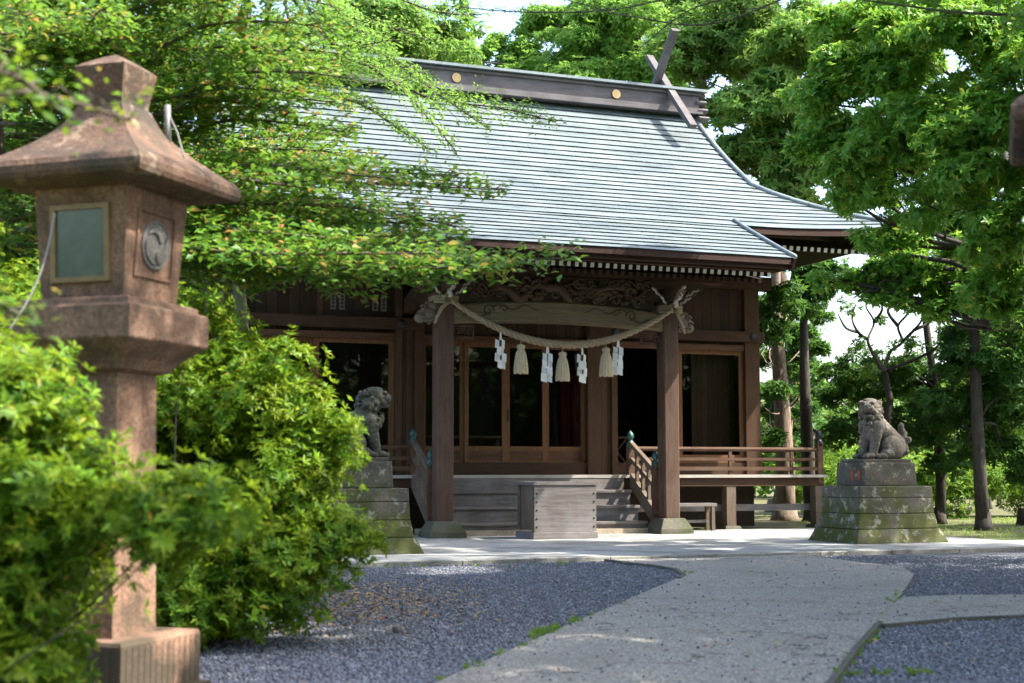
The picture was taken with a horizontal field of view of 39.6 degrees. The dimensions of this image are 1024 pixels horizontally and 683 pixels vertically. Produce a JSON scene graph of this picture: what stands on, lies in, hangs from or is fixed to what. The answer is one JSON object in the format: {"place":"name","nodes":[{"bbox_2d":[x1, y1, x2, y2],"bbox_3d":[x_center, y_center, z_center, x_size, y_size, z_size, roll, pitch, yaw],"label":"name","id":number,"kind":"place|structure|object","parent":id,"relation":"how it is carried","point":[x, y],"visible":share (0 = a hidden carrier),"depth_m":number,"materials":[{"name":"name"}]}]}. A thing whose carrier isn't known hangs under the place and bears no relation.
{"place":"outdoors","nodes":[
{"label":"outdoors","id":0,"kind":"place"},
{"bbox_2d":[5,213,55,335],"bbox_3d":[-2.686,-0.195,7.706,0.054,1.101,0.532,-3,-6,28],"label":"cable","id":1,"kind":"object","parent":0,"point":[26,302],"visible":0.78,"depth_m":7.85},
{"bbox_2d":[0,0,1023,433],"label":"sky","id":2,"kind":"structure","parent":0,"point":[840,338],"materials":[{"name":"white"}]},
{"bbox_2d":[199,551,1023,682],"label":"gravel","id":3,"kind":"structure","parent":0,"point":[1012,553],"depth_m":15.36,"materials":[{"name":"grey gravel"}]},
{"bbox_2d":[0,55,240,682],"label":"stone lantern","id":4,"kind":"object","parent":3,"relation":"on","point":[122,198],"visible":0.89,"depth_m":8.22,"materials":[{"name":"red stone"}]},
{"bbox_2d":[164,104,186,159],"bbox_3d":[-2.039,-1.262,8.660,0.204,0.384,0.043,-3,-6,29],"label":"metal rod","id":5,"kind":"object","parent":4,"relation":"on","point":[168,120],"visible":0.83,"depth_m":8.69,"materials":[{"name":"silver metal"}]},
{"bbox_2d":[0,302,280,682],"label":"azalea bush","id":6,"kind":"object","parent":3,"relation":"on","point":[63,494],"visible":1,"depth_m":6.40,"materials":[{"name":"green plant"}]},
{"bbox_2d":[22,275,403,650],"bbox_3d":[-2.424,0.838,11.008,3.242,3.128,2.608,0,-5,0],"label":"azalea bush","id":7,"kind":"object","parent":3,"relation":"on","point":[247,414],"visible":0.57,"depth_m":10.54,"materials":[{"name":"green plant"}]},
{"bbox_2d":[392,625,403,633],"bbox_3d":[-0.907,2.294,11.322,0.090,0.060,0.088,0,-5,0],"label":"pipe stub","id":8,"kind":"object","parent":3,"relation":"on","point":[397,629],"visible":0.95,"depth_m":11.29,"materials":[{"name":"metal"}]},
{"bbox_2d":[203,562,1022,682],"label":"fallen leaves","id":9,"kind":"object","parent":3,"relation":"on","point":[425,612],"visible":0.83,"depth_m":13.62,"materials":[{"name":"brown plant"}]},
{"bbox_2d":[353,559,933,681],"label":"weeds","id":10,"kind":"object","parent":3,"relation":"on","point":[541,631],"visible":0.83,"depth_m":10.58,"materials":[{"name":"green plant"}]},
{"bbox_2d":[604,559,685,577],"bbox_3d":[1.842,2.961,18.497,0.452,0.055,3.560,1,-5,-10],"label":"path edging","id":11,"kind":"object","parent":3,"relation":"on","point":[681,574],"visible":0.7,"depth_m":18.96,"materials":[{"name":"grey concrete"}]},
{"bbox_2d":[825,621,882,682],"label":"path edging","id":12,"kind":"object","parent":3,"relation":"on","point":[847,660],"visible":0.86,"depth_m":9.78,"materials":[{"name":"grey concrete"}]},
{"bbox_2d":[881,615,1023,628],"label":"path edging","id":13,"kind":"object","parent":3,"relation":"on","point":[933,621],"visible":0.65,"depth_m":12.09,"materials":[{"name":"grey concrete"}]},
{"bbox_2d":[1009,95,1023,165],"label":"stone lantern","id":14,"kind":"object","parent":3,"relation":"on","point":[1016,151],"visible":1,"depth_m":7.05,"materials":[{"name":"red stone"}]},
{"bbox_2d":[435,555,913,682],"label":"path","id":15,"kind":"structure","parent":0,"point":[761,649],"depth_m":11.44,"materials":[{"name":"grey concrete"}]},
{"bbox_2d":[332,528,1023,567],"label":"paving","id":16,"kind":"structure","parent":0,"point":[480,550],"depth_m":22.81,"materials":[{"name":"grey concrete"}]},
{"bbox_2d":[306,457,423,554],"bbox_3d":[-2.440,2.476,21.573,1.868,1.430,1.489,2,-6,-21],"label":"lion pedestal","id":17,"kind":"object","parent":16,"relation":"on","point":[383,499],"visible":0.43,"depth_m":21.16,"materials":[{"name":"stone"}]},
{"bbox_2d":[331,387,390,456],"bbox_3d":[-2.386,1.234,21.706,1.100,1.095,0.611,2,-6,-21],"label":"guardian lion","id":18,"kind":"object","parent":17,"relation":"on","point":[370,402],"visible":0.59,"depth_m":21.61},
{"bbox_2d":[180,1,914,537],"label":"shrine hall","id":19,"kind":"structure","parent":16,"relation":"on","point":[652,195],"depth_m":29.96,"materials":[{"name":"brown wood"}]},
{"bbox_2d":[252,336,312,405],"bbox_3d":[-4.628,1.132,27.998,1.480,2.475,0.050,2,-6,-21],"label":"door","id":20,"kind":"structure","parent":19,"relation":"in","point":[301,339],"depth_m":28.25,"materials":[{"name":"brown wood"}]},
{"bbox_2d":[313,337,393,461],"bbox_3d":[-3.172,1.175,28.484,1.655,2.475,0.050,2,-6,-21],"label":"door frame","id":21,"kind":"structure","parent":19,"relation":"in","point":[316,340],"depth_m":28.69,"materials":[{"name":"brown wood"}]},
{"bbox_2d":[424,341,463,461],"bbox_3d":[-1.423,1.241,29.210,0.906,2.475,0.050,2,-6,-21],"label":"door","id":22,"kind":"structure","parent":19,"relation":"in","point":[458,450],"depth_m":29.28,"materials":[{"name":"brown wood"}]},
{"bbox_2d":[426,435,500,445],"bbox_3d":[-1.217,2.488,32.424,2.200,0.680,0.600,2,-6,-21],"label":"altar table","id":23,"kind":"object","parent":19,"relation":"on","point":[496,440],"visible":0.16,"depth_m":32.44,"materials":[{"name":"brown wood"}]},
{"bbox_2d":[464,342,505,461],"bbox_3d":[-0.559,1.265,29.471,0.906,2.475,0.050,2,-6,-21],"label":"door","id":24,"kind":"structure","parent":19,"relation":"in","point":[471,453],"depth_m":29.39,"materials":[{"name":"brown wood"}]},
{"bbox_2d":[506,344,545,462],"bbox_3d":[0.293,1.293,29.786,0.906,2.475,0.065,2,-6,-21],"label":"door","id":25,"kind":"structure","parent":19,"relation":"in","point":[518,454],"depth_m":29.71,"materials":[{"name":"brown wood"}]},
{"bbox_2d":[428,292,685,348],"bbox_3d":[0.928,-0.340,27.402,5.218,1.008,0.610,2,-6,-21],"label":"sacred rope","id":26,"kind":"object","parent":19,"relation":"hanging from","point":[664,310],"visible":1,"depth_m":27.05,"materials":[{"name":"fabric"}]},
{"bbox_2d":[495,332,506,368],"bbox_3d":[-0.203,0.152,26.700,0.228,0.738,0.127,3,-6,-32],"label":"paper streamer","id":27,"kind":"object","parent":26,"relation":"hanging from","point":[502,362],"visible":1,"depth_m":26.69,"materials":[{"name":"white paper"}]},
{"bbox_2d":[514,341,527,374],"bbox_3d":[0.169,0.287,26.815,0.276,0.660,0.283,2,-6,-21],"label":"tassel","id":28,"kind":"object","parent":26,"relation":"hanging from","point":[520,364],"visible":1,"depth_m":26.72,"materials":[{"name":"fabric"}]},
{"bbox_2d":[541,347,552,382],"bbox_3d":[0.659,0.411,27.002,0.227,0.738,0.118,1,-5,-6],"label":"paper streamer","id":29,"kind":"object","parent":26,"relation":"hanging from","point":[546,374],"visible":1,"depth_m":27.00,"materials":[{"name":"white paper"}]},
{"bbox_2d":[555,349,569,381],"bbox_3d":[0.964,0.430,27.105,0.276,0.660,0.283,2,-6,-21],"label":"tassel","id":30,"kind":"object","parent":26,"relation":"hanging from","point":[562,374],"visible":1,"depth_m":27.01,"materials":[{"name":"fabric"}]},
{"bbox_2d":[577,348,586,383],"bbox_3d":[1.364,0.433,27.263,0.239,0.738,0.130,4,-7,-38],"label":"paper streamer","id":31,"kind":"object","parent":26,"relation":"hanging from","point":[580,368],"visible":1,"depth_m":27.25,"materials":[{"name":"white paper"}]},
{"bbox_2d":[599,344,612,376],"bbox_3d":[1.816,0.352,27.436,0.276,0.660,0.283,2,-6,-21],"label":"tassel","id":32,"kind":"object","parent":26,"relation":"hanging from","point":[606,368],"visible":1,"depth_m":27.34,"materials":[{"name":"fabric"}]},
{"bbox_2d":[612,340,622,375],"bbox_3d":[2.041,0.293,27.544,0.225,0.738,0.128,0,-5,-4],"label":"paper streamer","id":33,"kind":"object","parent":26,"relation":"hanging from","point":[618,369],"visible":1,"depth_m":27.53,"materials":[{"name":"white paper"}]},
{"bbox_2d":[546,347,584,462],"bbox_3d":[1.114,1.328,30.168,0.906,2.475,0.050,2,-6,-21],"label":"door","id":34,"kind":"structure","parent":19,"relation":"in","point":[553,454],"depth_m":30.11,"materials":[{"name":"brown wood"}]},
{"bbox_2d":[618,436,626,462],"bbox_3d":[2.251,2.439,31.602,0.640,0.650,0.400,2,-6,-21],"label":"folding stand","id":35,"kind":"object","parent":19,"relation":"on","point":[622,443],"visible":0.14,"depth_m":31.50,"materials":[{"name":"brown wood"}]},
{"bbox_2d":[678,349,743,462],"bbox_3d":[4.375,1.433,31.338,1.620,2.475,0.050,2,-6,-21],"label":"door","id":36,"kind":"structure","parent":19,"relation":"in","point":[705,352],"depth_m":31.36,"materials":[{"name":"brown wood"}]},
{"bbox_2d":[515,481,597,539],"bbox_3d":[0.817,3.082,26.057,1.280,1.030,0.889,2,-6,-21],"label":"offering box","id":37,"kind":"object","parent":16,"relation":"on","point":[556,509],"visible":1,"depth_m":25.69,"materials":[{"name":"grey wood"}]},
{"bbox_2d":[680,503,716,530],"bbox_3d":[3.673,3.602,29.193,1.040,0.560,0.320,2,-6,-21],"label":"bench","id":38,"kind":"object","parent":16,"relation":"on","point":[706,521],"visible":0.55,"depth_m":29.21,"materials":[{"name":"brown wood"}]},
{"bbox_2d":[808,459,948,543],"bbox_3d":[6.385,2.778,24.910,1.868,1.430,1.489,2,-6,-21],"label":"lion pedestal","id":39,"kind":"object","parent":16,"relation":"on","point":[877,501],"visible":1,"depth_m":24.44,"materials":[{"name":"stone"}]},
{"bbox_2d":[853,398,911,458],"bbox_3d":[6.535,1.541,25.079,1.039,1.072,0.598,2,-6,-21],"label":"guardian lion","id":40,"kind":"object","parent":39,"relation":"on","point":[882,437],"visible":1,"depth_m":24.87},
{"bbox_2d":[413,486,1023,539],"bbox_3d":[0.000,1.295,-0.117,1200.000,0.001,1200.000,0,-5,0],"label":"ground","id":41,"kind":"structure","parent":0,"point":[761,521],"depth_m":34.70,"materials":[{"name":"green plant"}]},
{"bbox_2d":[0,215,57,526],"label":"azalea bush","id":42,"kind":"object","parent":41,"relation":"on","point":[23,283],"visible":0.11,"depth_m":10.91,"materials":[{"name":"green plant"}]},
{"bbox_2d":[0,42,155,343],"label":"sapling","id":43,"kind":"object","parent":41,"relation":"on","point":[49,98],"visible":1,"depth_m":4.80,"materials":[{"name":"green plant"}]},
{"bbox_2d":[0,0,494,210],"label":"broadleaf tree","id":44,"kind":"object","parent":41,"relation":"on","point":[457,36],"visible":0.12,"depth_m":50.98,"materials":[{"name":"green plant"}]},
{"bbox_2d":[0,0,588,306],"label":"layered tree","id":45,"kind":"object","parent":41,"relation":"on","point":[219,242],"visible":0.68,"depth_m":12.52,"materials":[{"name":"green plant"}]},
{"bbox_2d":[233,0,566,341],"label":"maple tree","id":46,"kind":"object","parent":41,"relation":"on","point":[372,65],"visible":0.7,"depth_m":17.29,"materials":[{"name":"green plant"}]},
{"bbox_2d":[0,175,1023,497],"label":"wood","id":47,"kind":"object","parent":41,"relation":"on","point":[762,491],"depth_m":66.89,"materials":[{"name":"green plant"}]},
{"bbox_2d":[454,0,723,87],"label":"broadleaf tree","id":48,"kind":"object","parent":41,"relation":"on","point":[597,44],"visible":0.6,"depth_m":55.87,"materials":[{"name":"green plant"}]},
{"bbox_2d":[441,0,1019,51],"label":"overhanging tree","id":49,"kind":"object","parent":41,"relation":"on","point":[753,11],"visible":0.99,"depth_m":19.51,"materials":[{"name":"green plant"}]},
{"bbox_2d":[616,0,866,511],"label":"broadleaf tree","id":50,"kind":"object","parent":41,"relation":"on","point":[757,60],"visible":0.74,"depth_m":44.17,"materials":[{"name":"green plant"}]},
{"bbox_2d":[759,267,828,520],"bbox_3d":[7.009,0.850,37.758,2.693,7.913,7.295,-1,-5,16],"label":"cedar tree","id":51,"kind":"object","parent":41,"relation":"on","point":[779,304],"visible":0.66,"depth_m":36.68,"materials":[{"name":"green plant"}]},
{"bbox_2d":[771,451,833,513],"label":"understory shrub","id":52,"kind":"object","parent":41,"relation":"on","point":[798,498],"visible":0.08,"depth_m":41.50,"materials":[{"name":"green plant"}]},
{"bbox_2d":[784,257,858,521],"bbox_3d":[7.941,1.188,36.987,2.237,7.113,3.188,0,-5,0],"label":"cedar tree","id":53,"kind":"object","parent":41,"relation":"on","point":[810,427],"visible":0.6,"depth_m":36.21,"materials":[{"name":"green plant"}]},
{"bbox_2d":[793,380,860,466],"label":"young tree","id":54,"kind":"object","parent":41,"relation":"on","point":[845,411],"visible":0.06,"depth_m":42.92,"materials":[{"name":"green plant"}]},
{"bbox_2d":[797,442,859,491],"bbox_3d":[9.122,3.855,39.691,2.763,2.157,2.268,0,-5,0],"label":"understory shrub","id":55,"kind":"object","parent":41,"relation":"on","point":[831,478],"visible":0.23,"depth_m":39.64,"materials":[{"name":"green plant"}]},
{"bbox_2d":[808,204,966,524],"bbox_3d":[9.380,0.474,34.692,4.244,8.115,3.149,-1,-5,11],"label":"dark tree","id":56,"kind":"object","parent":41,"relation":"on","point":[846,381],"visible":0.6,"depth_m":34.14,"materials":[{"name":"green plant"}]},
{"bbox_2d":[762,0,1023,333],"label":"evergreen tree","id":57,"kind":"object","parent":41,"relation":"on","point":[903,127],"visible":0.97,"depth_m":22.73,"materials":[{"name":"green plant"}]},
{"bbox_2d":[764,515,1023,539],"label":"grass","id":58,"kind":"structure","parent":41,"relation":"on","point":[988,534],"depth_m":31.02,"materials":[{"name":"green plant"}]},
{"bbox_2d":[836,289,954,458],"bbox_3d":[8.951,1.391,32.879,3.048,5.756,1.235,0,-5,0],"label":"crooked tree","id":59,"kind":"object","parent":41,"relation":"on","point":[907,342],"visible":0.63,"depth_m":33.03,"materials":[{"name":"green plant"}]},
{"bbox_2d":[874,362,947,460],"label":"young tree","id":60,"kind":"object","parent":41,"relation":"on","point":[904,399],"visible":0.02,"depth_m":43.76,"materials":[{"name":"green plant"}]},
{"bbox_2d":[878,0,955,9],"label":"camphor tree","id":61,"kind":"object","parent":41,"relation":"on","point":[932,3],"visible":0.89,"depth_m":17.32,"materials":[{"name":"green plant"}]},
{"bbox_2d":[901,450,934,504],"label":"understory shrub","id":62,"kind":"object","parent":41,"relation":"on","point":[916,461],"visible":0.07,"depth_m":41.26,"materials":[{"name":"green plant"}]},
{"bbox_2d":[857,148,1023,508],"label":"dark tree","id":63,"kind":"object","parent":41,"relation":"on","point":[996,153],"visible":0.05,"depth_m":48.05,"materials":[{"name":"green plant"}]},
{"bbox_2d":[902,221,1023,530],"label":"dark tree","id":64,"kind":"object","parent":41,"relation":"on","point":[989,393],"visible":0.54,"depth_m":31.24,"materials":[{"name":"green plant"}]},
{"bbox_2d":[915,456,1011,518],"bbox_3d":[12.307,3.927,38.830,3.047,2.048,2.447,-2,-5,19],"label":"understory shrub","id":65,"kind":"object","parent":41,"relation":"on","point":[964,484],"visible":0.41,"depth_m":38.58,"materials":[{"name":"green plant"}]},
{"bbox_2d":[941,378,1023,457],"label":"young tree","id":66,"kind":"object","parent":41,"relation":"on","point":[1018,432],"visible":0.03,"depth_m":44.52,"materials":[{"name":"green plant"}]},
{"bbox_2d":[964,151,1023,524],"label":"dark tree","id":67,"kind":"object","parent":41,"relation":"on","point":[1011,477],"visible":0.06,"depth_m":34.02,"materials":[{"name":"green plant"}]},
{"bbox_2d":[968,451,1023,516],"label":"understory shrub","id":68,"kind":"object","parent":41,"relation":"on","point":[1015,491],"visible":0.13,"depth_m":39.82,"materials":[{"name":"green plant"}]},
{"bbox_2d":[988,0,1014,11],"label":"camphor tree","id":69,"kind":"object","parent":41,"relation":"on","point":[998,1],"visible":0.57,"depth_m":16.65,"materials":[{"name":"green plant"}]},
{"bbox_2d":[995,3,1023,77],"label":"camphor tree","id":70,"kind":"object","parent":41,"relation":"on","point":[1016,8],"visible":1,"depth_m":12.83,"materials":[{"name":"green plant"}]},
{"bbox_2d":[879,595,1023,623],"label":"side path","id":71,"kind":"structure","parent":0,"point":[914,608],"depth_m":13.25,"materials":[{"name":"grey concrete"}]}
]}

